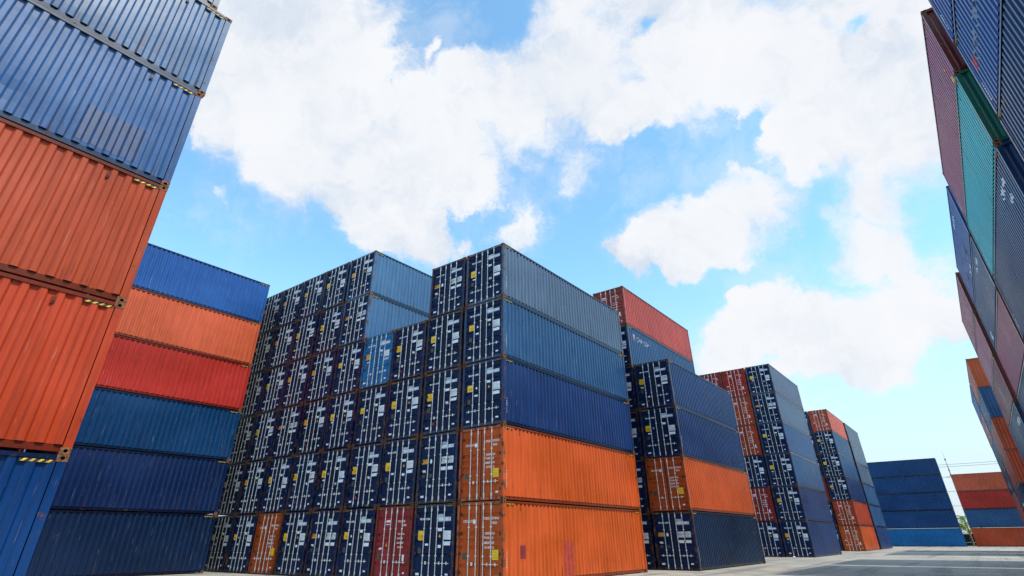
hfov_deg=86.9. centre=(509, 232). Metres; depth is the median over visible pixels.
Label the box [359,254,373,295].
door
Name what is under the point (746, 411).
door
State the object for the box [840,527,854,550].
door
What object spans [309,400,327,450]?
door
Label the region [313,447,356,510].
shipping container
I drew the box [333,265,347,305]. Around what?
door
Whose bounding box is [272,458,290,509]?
door
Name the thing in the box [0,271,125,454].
shipping container
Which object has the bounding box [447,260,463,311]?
door
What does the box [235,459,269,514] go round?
shipping container
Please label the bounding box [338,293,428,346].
shipping container
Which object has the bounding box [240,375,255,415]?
door
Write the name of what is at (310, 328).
door
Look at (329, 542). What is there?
door
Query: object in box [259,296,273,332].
door
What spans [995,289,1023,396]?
shipping container
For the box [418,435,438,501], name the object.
door
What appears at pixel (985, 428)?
shipping container
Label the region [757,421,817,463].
shipping container
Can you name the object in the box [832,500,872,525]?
shipping container
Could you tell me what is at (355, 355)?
door
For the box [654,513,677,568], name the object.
door
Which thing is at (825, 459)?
door
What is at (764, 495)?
door
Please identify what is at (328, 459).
door
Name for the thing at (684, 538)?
door
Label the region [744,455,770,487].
shipping container
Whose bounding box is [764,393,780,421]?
door
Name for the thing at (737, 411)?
door
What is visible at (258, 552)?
door
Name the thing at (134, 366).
shipping container
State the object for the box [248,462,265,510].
door
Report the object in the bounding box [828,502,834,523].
door
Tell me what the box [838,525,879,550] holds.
shipping container
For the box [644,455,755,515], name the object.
shipping container
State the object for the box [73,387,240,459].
shipping container
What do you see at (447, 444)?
door
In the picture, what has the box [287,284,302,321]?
door
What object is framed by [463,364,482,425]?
door
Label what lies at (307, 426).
door
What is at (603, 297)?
door
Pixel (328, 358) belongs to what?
door
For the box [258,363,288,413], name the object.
shipping container
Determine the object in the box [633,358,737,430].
shipping container
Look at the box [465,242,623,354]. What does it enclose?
shipping container
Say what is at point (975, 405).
shipping container
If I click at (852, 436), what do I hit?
shipping container
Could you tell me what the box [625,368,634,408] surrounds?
door
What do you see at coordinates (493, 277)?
door
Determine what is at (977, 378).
shipping container
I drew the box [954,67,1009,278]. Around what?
shipping container
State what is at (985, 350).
shipping container
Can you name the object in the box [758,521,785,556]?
shipping container
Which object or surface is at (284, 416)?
door
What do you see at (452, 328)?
door
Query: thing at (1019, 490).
shipping container
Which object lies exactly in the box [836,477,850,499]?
door
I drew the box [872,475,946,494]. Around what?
shipping container
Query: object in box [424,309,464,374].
shipping container
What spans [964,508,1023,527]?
shipping container
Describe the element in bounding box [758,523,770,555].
door
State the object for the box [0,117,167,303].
shipping container
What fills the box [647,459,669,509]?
door
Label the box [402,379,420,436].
door
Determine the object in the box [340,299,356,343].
door
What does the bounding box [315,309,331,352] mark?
door
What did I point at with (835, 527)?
door
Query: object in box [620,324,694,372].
shipping container
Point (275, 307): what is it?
door
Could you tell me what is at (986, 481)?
shipping container
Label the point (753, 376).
door
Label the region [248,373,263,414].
door
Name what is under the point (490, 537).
door
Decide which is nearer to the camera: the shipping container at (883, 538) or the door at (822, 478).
the door at (822, 478)
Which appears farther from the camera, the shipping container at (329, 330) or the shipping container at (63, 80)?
the shipping container at (329, 330)
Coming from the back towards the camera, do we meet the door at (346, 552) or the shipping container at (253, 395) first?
the shipping container at (253, 395)
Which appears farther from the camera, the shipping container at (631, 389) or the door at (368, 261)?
the shipping container at (631, 389)
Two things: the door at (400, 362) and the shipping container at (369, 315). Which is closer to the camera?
the door at (400, 362)
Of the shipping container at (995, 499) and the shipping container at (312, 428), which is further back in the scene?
the shipping container at (995, 499)
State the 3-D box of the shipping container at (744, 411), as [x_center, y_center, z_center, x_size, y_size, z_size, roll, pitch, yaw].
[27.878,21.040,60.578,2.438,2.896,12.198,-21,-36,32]
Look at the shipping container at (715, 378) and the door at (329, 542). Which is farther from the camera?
the shipping container at (715, 378)
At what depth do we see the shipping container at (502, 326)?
27.00 m
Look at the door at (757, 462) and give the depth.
53.24 m
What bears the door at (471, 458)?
in the shipping container at (502, 461)
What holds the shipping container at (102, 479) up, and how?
on the shipping container at (86, 543)
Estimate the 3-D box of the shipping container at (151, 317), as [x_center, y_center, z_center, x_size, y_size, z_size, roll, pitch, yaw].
[-21.725,5.559,32.823,2.438,2.896,12.192,-21,-36,32]
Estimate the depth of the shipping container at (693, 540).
31.14 m
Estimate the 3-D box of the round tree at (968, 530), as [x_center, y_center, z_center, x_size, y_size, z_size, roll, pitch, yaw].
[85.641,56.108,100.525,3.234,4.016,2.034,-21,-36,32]
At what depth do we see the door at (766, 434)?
53.93 m
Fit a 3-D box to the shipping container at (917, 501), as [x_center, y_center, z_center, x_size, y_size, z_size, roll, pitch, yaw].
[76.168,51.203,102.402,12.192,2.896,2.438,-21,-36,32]
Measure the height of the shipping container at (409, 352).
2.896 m
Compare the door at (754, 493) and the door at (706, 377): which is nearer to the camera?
the door at (754, 493)
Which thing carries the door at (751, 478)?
in the shipping container at (757, 472)
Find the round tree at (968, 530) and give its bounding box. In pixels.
[959,522,973,545]
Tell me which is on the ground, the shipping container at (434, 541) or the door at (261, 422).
the shipping container at (434, 541)
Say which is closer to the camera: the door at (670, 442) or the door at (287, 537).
the door at (287, 537)
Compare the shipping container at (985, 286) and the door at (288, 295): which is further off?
the door at (288, 295)
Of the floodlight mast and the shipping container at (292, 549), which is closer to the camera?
the shipping container at (292, 549)
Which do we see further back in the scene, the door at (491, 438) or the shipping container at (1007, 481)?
the shipping container at (1007, 481)
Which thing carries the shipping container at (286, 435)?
on the shipping container at (276, 487)
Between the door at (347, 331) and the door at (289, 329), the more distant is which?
the door at (289, 329)
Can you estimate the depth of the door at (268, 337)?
37.64 m
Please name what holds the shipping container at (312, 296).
on the shipping container at (304, 339)
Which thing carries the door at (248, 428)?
in the shipping container at (242, 441)
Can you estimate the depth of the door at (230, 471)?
33.88 m
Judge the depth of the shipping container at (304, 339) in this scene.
35.16 m
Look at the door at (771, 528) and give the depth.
50.39 m
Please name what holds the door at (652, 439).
in the shipping container at (671, 431)
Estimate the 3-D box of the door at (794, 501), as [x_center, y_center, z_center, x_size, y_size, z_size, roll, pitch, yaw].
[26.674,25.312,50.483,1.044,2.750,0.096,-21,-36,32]
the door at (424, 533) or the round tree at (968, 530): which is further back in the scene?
the round tree at (968, 530)
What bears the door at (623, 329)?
in the shipping container at (639, 347)
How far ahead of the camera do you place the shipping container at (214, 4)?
15.18 m
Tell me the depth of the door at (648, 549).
31.28 m
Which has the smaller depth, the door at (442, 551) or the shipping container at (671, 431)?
the door at (442, 551)
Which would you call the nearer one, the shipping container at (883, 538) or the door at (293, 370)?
the door at (293, 370)
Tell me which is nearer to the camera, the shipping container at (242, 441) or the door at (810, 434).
the shipping container at (242, 441)
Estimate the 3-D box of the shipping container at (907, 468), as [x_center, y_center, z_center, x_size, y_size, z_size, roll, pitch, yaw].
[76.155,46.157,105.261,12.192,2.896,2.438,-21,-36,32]
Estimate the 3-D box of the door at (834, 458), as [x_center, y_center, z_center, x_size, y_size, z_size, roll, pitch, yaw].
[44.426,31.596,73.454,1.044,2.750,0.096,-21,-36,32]
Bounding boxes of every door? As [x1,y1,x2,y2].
[30,442,47,452]
[204,517,223,569]
[214,517,232,568]
[218,467,235,512]
[226,464,243,513]
[226,516,245,570]
[229,418,245,462]
[236,516,255,571]
[237,417,254,460]
[238,462,256,512]
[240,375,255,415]
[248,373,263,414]
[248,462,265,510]
[250,335,264,372]
[250,414,267,458]
[250,516,270,570]
[258,332,272,369]
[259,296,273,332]
[259,412,276,458]
[261,369,277,410]
[261,514,280,572]
[262,459,280,511]
[267,294,281,330]
[270,326,285,365]
[270,366,286,409]
[272,409,290,455]
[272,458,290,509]
[276,513,296,573]
[278,288,293,325]
[279,324,294,364]
[282,362,299,405]
[283,406,300,454]
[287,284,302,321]
[287,456,306,509]
[289,513,308,573]
[291,319,307,359]
[292,359,308,402]
[298,402,316,451]
[299,453,317,509]
[300,279,314,316]
[301,315,316,357]
[305,512,326,574]
[306,355,323,399]
[309,275,324,313]
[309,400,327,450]
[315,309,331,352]
[315,451,335,508]
[318,351,334,396]
[319,511,339,575]
[322,268,337,308]
[324,395,342,447]
[326,306,342,348]
[329,449,347,507]
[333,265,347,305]
[333,346,350,393]
[337,394,354,445]
[337,510,358,575]
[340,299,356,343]
[345,343,362,391]
[347,257,363,298]
[347,446,366,506]
[352,296,368,340]
[352,509,373,575]
[355,389,373,443]
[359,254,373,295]
[361,337,378,386]
[361,445,380,505]
[369,386,386,440]
[373,508,394,575]
[375,333,391,382]
[380,442,400,504]
[386,381,405,437]
[390,507,410,575]
[392,328,410,378]
[396,440,415,503]
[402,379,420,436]
[407,323,424,376]
[413,506,434,575]
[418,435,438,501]
[423,372,442,432]
[427,316,444,370]
[431,265,448,314]
[432,505,452,575]
[436,434,455,500]
[440,370,458,430]
[443,312,460,366]
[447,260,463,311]
[458,503,479,575]
[460,429,480,499]
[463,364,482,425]
[465,305,483,360]
[467,253,484,303]
[480,503,500,575]
[481,427,500,498]
[483,360,500,423]
[484,300,500,357]
[485,246,501,298]
[595,291,608,305]
[608,288,624,322]
[621,327,629,363]
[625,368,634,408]
[630,413,640,456]
[636,363,655,406]
[636,462,646,508]
[641,409,662,456]
[641,515,653,566]
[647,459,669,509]
[651,361,671,404]
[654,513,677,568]
[658,407,679,454]
[664,457,687,509]
[672,513,697,568]
[700,374,709,381]
[710,373,721,387]
[722,371,736,395]
[732,398,742,424]
[733,369,747,394]
[738,397,753,424]
[738,427,748,454]
[744,426,760,454]
[744,457,755,486]
[747,367,761,392]
[751,456,767,486]
[751,489,762,520]
[752,395,768,422]
[757,365,772,391]
[757,489,774,519]
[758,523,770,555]
[759,424,775,452]
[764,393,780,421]
[765,522,782,554]
[766,455,783,485]
[771,423,787,452]
[773,487,791,519]
[778,454,796,484]
[781,522,799,555]
[785,487,804,519]
[794,522,813,554]
[809,411,821,430]
[810,434,816,452]
[814,433,827,452]
[817,410,830,429]
[820,455,833,475]
[822,478,828,499]
[823,432,836,451]
[827,478,840,498]
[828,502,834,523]
[829,454,842,475]
[833,502,847,524]
[835,527,841,549]
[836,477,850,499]
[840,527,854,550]
[843,501,857,524]
[850,526,864,549]
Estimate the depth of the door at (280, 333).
36.87 m
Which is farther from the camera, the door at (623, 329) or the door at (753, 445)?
the door at (753, 445)
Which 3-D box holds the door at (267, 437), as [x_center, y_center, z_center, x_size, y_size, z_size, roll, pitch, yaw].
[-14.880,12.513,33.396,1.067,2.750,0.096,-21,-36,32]
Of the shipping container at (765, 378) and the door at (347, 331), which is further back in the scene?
the shipping container at (765, 378)
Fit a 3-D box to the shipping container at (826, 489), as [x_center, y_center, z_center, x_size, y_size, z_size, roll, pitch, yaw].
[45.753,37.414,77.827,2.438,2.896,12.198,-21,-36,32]
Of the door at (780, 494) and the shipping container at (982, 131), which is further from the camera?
the door at (780, 494)
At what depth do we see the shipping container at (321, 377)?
32.40 m
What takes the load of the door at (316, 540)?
in the shipping container at (322, 545)
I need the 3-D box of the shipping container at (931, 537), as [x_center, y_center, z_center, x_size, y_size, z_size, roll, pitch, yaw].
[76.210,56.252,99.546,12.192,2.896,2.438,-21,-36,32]
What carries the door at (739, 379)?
in the shipping container at (735, 382)
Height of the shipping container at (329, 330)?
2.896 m
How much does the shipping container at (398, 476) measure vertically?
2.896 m
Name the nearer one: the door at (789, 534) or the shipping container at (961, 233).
the shipping container at (961, 233)
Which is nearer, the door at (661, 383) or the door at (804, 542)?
the door at (661, 383)
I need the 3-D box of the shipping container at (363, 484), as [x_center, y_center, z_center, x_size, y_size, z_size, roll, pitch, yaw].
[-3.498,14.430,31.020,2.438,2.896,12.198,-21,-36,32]
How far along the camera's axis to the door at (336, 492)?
27.94 m
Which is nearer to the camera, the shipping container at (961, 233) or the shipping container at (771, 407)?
the shipping container at (961, 233)
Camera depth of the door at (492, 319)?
25.32 m
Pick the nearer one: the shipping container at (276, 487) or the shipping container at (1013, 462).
the shipping container at (276, 487)
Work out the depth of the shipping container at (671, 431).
34.07 m
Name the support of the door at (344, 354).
in the shipping container at (348, 368)
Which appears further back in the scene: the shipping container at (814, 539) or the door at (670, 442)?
the shipping container at (814, 539)
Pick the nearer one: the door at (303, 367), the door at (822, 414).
the door at (303, 367)
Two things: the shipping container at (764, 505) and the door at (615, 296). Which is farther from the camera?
the shipping container at (764, 505)
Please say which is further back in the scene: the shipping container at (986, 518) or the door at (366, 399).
the shipping container at (986, 518)
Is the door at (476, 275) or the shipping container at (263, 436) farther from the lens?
the shipping container at (263, 436)
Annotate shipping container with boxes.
[0,0,202,187]
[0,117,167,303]
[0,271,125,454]
[0,450,69,575]
[23,441,229,513]
[25,510,216,575]
[33,0,231,97]
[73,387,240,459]
[87,287,260,364]
[95,334,251,410]
[132,243,269,323]
[202,0,219,9]
[204,515,235,571]
[217,462,247,515]
[223,514,258,573]
[229,414,256,464]
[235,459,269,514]
[240,370,266,417]
[247,409,278,461]
[247,512,283,574]
[250,329,275,374]
[258,291,283,334]
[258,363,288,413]
[259,455,293,513]
[268,321,296,368]
[270,403,303,458]
[273,511,311,575]
[276,282,304,327]
[280,356,311,408]
[284,451,321,511]
[289,312,319,362]
[295,397,329,454]
[297,272,326,319]
[302,509,342,575]
[304,348,337,402]
[313,303,344,354]
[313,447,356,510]
[320,262,350,311]
[322,390,358,450]
[331,339,364,395]
[335,507,376,575]
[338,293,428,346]
[344,442,389,508]
[345,250,431,315]
[352,383,389,445]
[359,330,394,389]
[370,505,414,575]
[377,436,428,506]
[384,375,424,440]
[390,320,427,382]
[410,503,457,575]
[415,430,464,504]
[420,366,462,435]
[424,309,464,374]
[429,257,466,318]
[455,500,647,575]
[458,423,640,509]
[461,356,634,453]
[463,296,628,401]
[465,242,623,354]
[593,286,692,361]
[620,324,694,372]
[625,365,638,410]
[630,410,644,459]
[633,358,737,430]
[635,459,656,512]
[639,405,746,471]
[641,512,657,569]
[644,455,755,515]
[651,511,765,570]
[698,372,723,388]
[721,368,750,397]
[732,395,756,426]
[738,424,763,456]
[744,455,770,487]
[745,363,803,410]
[750,487,777,521]
[751,392,810,436]
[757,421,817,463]
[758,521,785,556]
[764,453,825,492]
[771,486,833,522]
[779,521,841,557]
[804,411,812,432]
[808,409,847,440]
[810,432,818,454]
[813,430,853,460]
[816,454,824,476]
[819,453,859,481]
[822,477,831,500]
[825,476,866,503]
[828,501,842,525]
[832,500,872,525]
[835,526,844,550]
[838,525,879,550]
[843,423,861,449]
[848,442,867,467]
[854,462,873,486]
[861,483,879,506]
[867,458,941,478]
[867,504,885,526]
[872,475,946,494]
[874,527,892,549]
[877,492,953,511]
[882,510,960,528]
[887,528,967,546]
[920,7,967,219]
[928,0,954,45]
[946,185,974,305]
[950,472,1008,491]
[952,0,999,116]
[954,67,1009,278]
[955,272,976,353]
[957,490,1015,509]
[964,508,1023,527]
[965,357,989,406]
[969,385,980,422]
[970,234,997,348]
[971,527,1023,546]
[973,312,996,387]
[978,386,1003,432]
[980,410,990,445]
[991,417,1017,461]
[991,436,1002,469]
[992,355,1017,426]
[994,139,1023,339]
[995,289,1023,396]
[998,0,1023,160]
[1001,463,1014,496]
[1003,449,1023,489]
[1009,401,1023,461]
[1012,492,1023,522]
[1015,483,1023,510]
[1017,362,1023,412]
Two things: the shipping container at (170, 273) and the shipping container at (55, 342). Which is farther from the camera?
the shipping container at (170, 273)
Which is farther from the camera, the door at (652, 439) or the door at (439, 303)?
the door at (652, 439)
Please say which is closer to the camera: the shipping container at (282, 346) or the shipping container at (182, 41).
the shipping container at (182, 41)
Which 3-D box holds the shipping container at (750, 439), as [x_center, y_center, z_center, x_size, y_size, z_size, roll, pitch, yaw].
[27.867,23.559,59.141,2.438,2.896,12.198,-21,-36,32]
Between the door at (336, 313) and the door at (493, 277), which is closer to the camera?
the door at (493, 277)
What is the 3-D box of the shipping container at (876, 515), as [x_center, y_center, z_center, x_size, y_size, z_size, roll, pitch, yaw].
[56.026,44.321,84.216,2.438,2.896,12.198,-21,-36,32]
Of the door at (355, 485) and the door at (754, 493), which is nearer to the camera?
the door at (355, 485)
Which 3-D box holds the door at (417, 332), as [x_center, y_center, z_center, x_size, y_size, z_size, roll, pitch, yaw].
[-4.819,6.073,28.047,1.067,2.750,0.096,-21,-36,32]
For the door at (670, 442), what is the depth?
32.96 m
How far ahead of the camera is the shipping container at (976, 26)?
14.34 m
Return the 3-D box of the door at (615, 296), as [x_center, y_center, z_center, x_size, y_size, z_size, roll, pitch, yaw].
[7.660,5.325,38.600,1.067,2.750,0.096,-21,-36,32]
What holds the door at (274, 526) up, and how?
in the shipping container at (263, 557)
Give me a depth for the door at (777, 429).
53.33 m
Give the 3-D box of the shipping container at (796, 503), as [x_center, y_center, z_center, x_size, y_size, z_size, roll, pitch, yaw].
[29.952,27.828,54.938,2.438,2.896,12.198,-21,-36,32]
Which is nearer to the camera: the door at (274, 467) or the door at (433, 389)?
the door at (433, 389)
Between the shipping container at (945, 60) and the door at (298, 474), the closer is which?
the shipping container at (945, 60)
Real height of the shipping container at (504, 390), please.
2.896 m
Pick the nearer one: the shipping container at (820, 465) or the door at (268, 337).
the door at (268, 337)
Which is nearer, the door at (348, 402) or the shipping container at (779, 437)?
the door at (348, 402)
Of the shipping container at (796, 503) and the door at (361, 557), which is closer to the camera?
the door at (361, 557)
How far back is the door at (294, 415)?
32.09 m
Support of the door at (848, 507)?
in the shipping container at (849, 512)
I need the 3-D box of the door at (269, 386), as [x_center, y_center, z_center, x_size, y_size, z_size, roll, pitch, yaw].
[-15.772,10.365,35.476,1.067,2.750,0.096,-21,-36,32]
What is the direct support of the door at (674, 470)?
in the shipping container at (680, 483)
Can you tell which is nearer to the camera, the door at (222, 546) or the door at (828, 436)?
the door at (222, 546)
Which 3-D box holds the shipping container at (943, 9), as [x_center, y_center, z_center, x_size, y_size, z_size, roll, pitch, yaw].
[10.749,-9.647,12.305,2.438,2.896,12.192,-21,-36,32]
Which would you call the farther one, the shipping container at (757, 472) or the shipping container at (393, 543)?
the shipping container at (757, 472)
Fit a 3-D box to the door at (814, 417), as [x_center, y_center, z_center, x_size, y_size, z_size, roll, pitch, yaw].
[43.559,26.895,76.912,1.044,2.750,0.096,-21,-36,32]
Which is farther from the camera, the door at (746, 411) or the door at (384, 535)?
the door at (746, 411)
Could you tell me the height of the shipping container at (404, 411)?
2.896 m
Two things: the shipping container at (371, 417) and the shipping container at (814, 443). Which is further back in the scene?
the shipping container at (814, 443)
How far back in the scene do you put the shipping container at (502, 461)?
24.04 m
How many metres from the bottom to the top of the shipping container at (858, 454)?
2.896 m
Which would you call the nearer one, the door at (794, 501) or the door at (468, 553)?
the door at (468, 553)
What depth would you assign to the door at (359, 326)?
32.21 m
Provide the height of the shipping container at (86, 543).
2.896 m
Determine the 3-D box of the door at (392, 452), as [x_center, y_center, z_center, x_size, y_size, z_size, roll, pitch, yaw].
[-5.679,11.472,25.800,1.067,2.750,0.096,-21,-36,32]
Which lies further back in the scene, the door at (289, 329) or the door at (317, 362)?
the door at (289, 329)
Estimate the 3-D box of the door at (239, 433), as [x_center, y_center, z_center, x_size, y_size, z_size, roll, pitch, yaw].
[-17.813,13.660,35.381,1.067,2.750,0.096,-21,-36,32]
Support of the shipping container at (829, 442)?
on the shipping container at (835, 464)
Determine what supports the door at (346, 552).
in the shipping container at (356, 545)
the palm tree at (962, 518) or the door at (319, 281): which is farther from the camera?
the palm tree at (962, 518)
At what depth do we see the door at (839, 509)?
71.18 m
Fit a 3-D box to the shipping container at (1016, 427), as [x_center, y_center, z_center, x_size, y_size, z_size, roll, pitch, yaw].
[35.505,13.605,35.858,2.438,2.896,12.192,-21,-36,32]
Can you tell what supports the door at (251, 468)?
in the shipping container at (252, 488)
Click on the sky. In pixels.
(766, 176)
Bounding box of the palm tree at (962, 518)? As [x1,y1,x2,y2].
[956,515,974,545]
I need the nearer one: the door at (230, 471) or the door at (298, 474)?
the door at (298, 474)
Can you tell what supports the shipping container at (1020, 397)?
on the shipping container
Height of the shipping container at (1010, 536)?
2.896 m
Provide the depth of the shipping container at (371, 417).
28.27 m
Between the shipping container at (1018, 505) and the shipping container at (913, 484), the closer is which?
the shipping container at (1018, 505)
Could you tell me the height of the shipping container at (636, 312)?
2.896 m
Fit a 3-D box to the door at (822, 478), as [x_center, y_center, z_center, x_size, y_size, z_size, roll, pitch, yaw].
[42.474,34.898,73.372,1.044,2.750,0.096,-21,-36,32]
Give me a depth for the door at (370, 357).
29.96 m
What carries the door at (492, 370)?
in the shipping container at (504, 390)
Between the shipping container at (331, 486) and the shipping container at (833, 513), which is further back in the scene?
the shipping container at (833, 513)
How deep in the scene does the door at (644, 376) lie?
34.99 m
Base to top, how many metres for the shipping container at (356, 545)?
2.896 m
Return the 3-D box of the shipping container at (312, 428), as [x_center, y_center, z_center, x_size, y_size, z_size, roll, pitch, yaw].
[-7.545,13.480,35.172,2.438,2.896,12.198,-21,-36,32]
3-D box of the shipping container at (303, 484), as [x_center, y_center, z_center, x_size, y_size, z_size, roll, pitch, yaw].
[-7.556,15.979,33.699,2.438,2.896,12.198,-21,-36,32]
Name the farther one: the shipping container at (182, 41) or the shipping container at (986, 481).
the shipping container at (986, 481)
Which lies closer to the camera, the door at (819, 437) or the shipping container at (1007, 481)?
the shipping container at (1007, 481)
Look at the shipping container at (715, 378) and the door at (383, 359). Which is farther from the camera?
the shipping container at (715, 378)
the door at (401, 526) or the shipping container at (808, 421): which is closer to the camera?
the door at (401, 526)
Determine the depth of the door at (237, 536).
31.14 m
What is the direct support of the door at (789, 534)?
in the shipping container at (814, 539)
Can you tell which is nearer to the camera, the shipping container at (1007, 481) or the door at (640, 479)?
the door at (640, 479)
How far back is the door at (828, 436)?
74.89 m
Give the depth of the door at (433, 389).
25.83 m
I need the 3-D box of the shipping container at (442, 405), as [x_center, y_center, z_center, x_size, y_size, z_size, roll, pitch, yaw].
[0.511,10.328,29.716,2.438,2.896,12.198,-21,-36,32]
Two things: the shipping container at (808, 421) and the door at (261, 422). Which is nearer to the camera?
the door at (261, 422)
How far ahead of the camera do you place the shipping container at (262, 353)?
37.82 m
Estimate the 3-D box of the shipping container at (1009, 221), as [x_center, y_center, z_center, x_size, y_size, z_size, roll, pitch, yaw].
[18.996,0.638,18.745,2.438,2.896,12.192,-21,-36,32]
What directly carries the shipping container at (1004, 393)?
on the shipping container at (1016, 427)
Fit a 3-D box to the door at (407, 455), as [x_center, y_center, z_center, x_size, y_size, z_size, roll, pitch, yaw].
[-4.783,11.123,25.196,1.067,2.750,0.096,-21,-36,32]
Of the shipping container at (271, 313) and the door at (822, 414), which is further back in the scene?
the door at (822, 414)
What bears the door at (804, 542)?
in the shipping container at (814, 539)
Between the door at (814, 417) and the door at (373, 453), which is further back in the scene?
the door at (814, 417)
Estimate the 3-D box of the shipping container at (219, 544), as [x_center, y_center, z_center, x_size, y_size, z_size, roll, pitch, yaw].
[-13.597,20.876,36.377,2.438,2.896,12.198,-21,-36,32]
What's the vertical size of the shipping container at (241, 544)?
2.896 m
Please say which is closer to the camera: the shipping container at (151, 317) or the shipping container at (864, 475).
the shipping container at (151, 317)
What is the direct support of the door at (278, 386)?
in the shipping container at (272, 394)
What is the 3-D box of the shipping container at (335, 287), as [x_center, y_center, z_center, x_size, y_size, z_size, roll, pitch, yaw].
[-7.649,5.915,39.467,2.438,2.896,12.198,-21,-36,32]
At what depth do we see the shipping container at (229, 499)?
33.54 m
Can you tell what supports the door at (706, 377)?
in the shipping container at (715, 378)
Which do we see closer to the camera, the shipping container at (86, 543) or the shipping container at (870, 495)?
the shipping container at (86, 543)
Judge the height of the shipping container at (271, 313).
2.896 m
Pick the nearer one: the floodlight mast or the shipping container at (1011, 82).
the shipping container at (1011, 82)
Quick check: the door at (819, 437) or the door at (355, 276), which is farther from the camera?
the door at (819, 437)
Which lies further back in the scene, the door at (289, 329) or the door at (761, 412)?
the door at (761, 412)
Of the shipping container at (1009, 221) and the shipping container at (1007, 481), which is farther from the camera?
the shipping container at (1007, 481)
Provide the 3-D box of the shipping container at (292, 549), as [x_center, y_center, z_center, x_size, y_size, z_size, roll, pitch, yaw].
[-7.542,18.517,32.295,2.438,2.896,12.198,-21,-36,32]
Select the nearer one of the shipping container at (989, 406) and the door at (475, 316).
the door at (475, 316)
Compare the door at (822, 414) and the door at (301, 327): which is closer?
the door at (301, 327)
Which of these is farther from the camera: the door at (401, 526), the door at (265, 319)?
the door at (265, 319)
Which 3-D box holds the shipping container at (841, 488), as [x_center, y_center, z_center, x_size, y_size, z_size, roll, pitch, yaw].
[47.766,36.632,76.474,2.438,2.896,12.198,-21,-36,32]
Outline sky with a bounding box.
[148,0,1004,531]
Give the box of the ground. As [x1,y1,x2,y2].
[136,546,1023,575]
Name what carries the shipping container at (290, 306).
on the shipping container at (282, 346)
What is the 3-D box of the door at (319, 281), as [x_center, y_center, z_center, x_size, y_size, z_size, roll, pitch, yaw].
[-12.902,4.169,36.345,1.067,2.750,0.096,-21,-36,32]
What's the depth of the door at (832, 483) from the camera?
72.61 m
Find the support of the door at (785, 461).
in the shipping container at (787, 469)
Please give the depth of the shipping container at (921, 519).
99.81 m
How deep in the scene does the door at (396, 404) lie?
27.22 m
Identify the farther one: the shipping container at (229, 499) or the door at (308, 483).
the shipping container at (229, 499)
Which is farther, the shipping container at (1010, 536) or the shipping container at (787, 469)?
the shipping container at (1010, 536)
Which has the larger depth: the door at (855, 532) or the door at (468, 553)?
the door at (855, 532)
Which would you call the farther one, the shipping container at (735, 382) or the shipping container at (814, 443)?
the shipping container at (814, 443)
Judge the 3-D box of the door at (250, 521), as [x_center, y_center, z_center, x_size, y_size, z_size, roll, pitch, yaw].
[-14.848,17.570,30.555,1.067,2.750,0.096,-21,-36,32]
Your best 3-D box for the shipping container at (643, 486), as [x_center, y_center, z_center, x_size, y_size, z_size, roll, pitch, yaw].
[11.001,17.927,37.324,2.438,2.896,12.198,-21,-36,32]
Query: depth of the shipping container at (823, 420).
76.99 m
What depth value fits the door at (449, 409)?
25.26 m
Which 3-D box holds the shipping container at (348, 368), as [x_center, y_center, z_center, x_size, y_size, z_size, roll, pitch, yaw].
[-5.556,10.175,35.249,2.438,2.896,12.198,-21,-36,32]
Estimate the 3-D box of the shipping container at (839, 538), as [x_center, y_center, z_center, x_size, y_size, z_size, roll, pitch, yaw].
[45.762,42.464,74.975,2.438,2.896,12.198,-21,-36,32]
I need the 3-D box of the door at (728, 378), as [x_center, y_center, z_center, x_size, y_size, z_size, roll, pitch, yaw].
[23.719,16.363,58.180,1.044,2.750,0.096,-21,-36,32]
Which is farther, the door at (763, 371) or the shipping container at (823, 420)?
the shipping container at (823, 420)
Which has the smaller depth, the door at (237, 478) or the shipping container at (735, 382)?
the door at (237, 478)
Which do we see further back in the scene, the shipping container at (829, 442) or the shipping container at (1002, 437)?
the shipping container at (829, 442)
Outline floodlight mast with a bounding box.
[942,452,970,528]
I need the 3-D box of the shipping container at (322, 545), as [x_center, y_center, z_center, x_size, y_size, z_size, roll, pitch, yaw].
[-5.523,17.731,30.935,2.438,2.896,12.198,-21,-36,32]
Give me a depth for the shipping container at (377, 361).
29.66 m
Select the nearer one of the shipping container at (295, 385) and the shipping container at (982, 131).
the shipping container at (982, 131)
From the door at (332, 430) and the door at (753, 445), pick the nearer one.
the door at (332, 430)
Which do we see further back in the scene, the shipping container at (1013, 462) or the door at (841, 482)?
the door at (841, 482)
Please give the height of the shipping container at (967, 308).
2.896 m
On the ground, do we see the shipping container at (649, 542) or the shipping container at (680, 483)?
the shipping container at (649, 542)
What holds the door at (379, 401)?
in the shipping container at (371, 417)
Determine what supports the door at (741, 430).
in the shipping container at (750, 439)
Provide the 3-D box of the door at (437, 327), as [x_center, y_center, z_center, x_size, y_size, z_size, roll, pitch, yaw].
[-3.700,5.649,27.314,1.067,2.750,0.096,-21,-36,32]
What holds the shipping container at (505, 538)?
on the ground
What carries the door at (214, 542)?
in the shipping container at (219, 544)
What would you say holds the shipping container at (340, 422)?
on the shipping container at (331, 486)
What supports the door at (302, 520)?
in the shipping container at (292, 549)
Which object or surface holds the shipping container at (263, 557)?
on the ground
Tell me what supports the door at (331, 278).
in the shipping container at (335, 287)
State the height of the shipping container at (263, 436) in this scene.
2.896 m
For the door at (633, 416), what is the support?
in the shipping container at (637, 435)
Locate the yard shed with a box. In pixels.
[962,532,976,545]
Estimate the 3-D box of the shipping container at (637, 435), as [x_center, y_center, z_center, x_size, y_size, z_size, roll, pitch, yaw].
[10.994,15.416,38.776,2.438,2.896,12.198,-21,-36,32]
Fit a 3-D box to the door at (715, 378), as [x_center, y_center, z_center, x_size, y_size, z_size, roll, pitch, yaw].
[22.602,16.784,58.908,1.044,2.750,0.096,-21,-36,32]
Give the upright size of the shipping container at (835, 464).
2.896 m

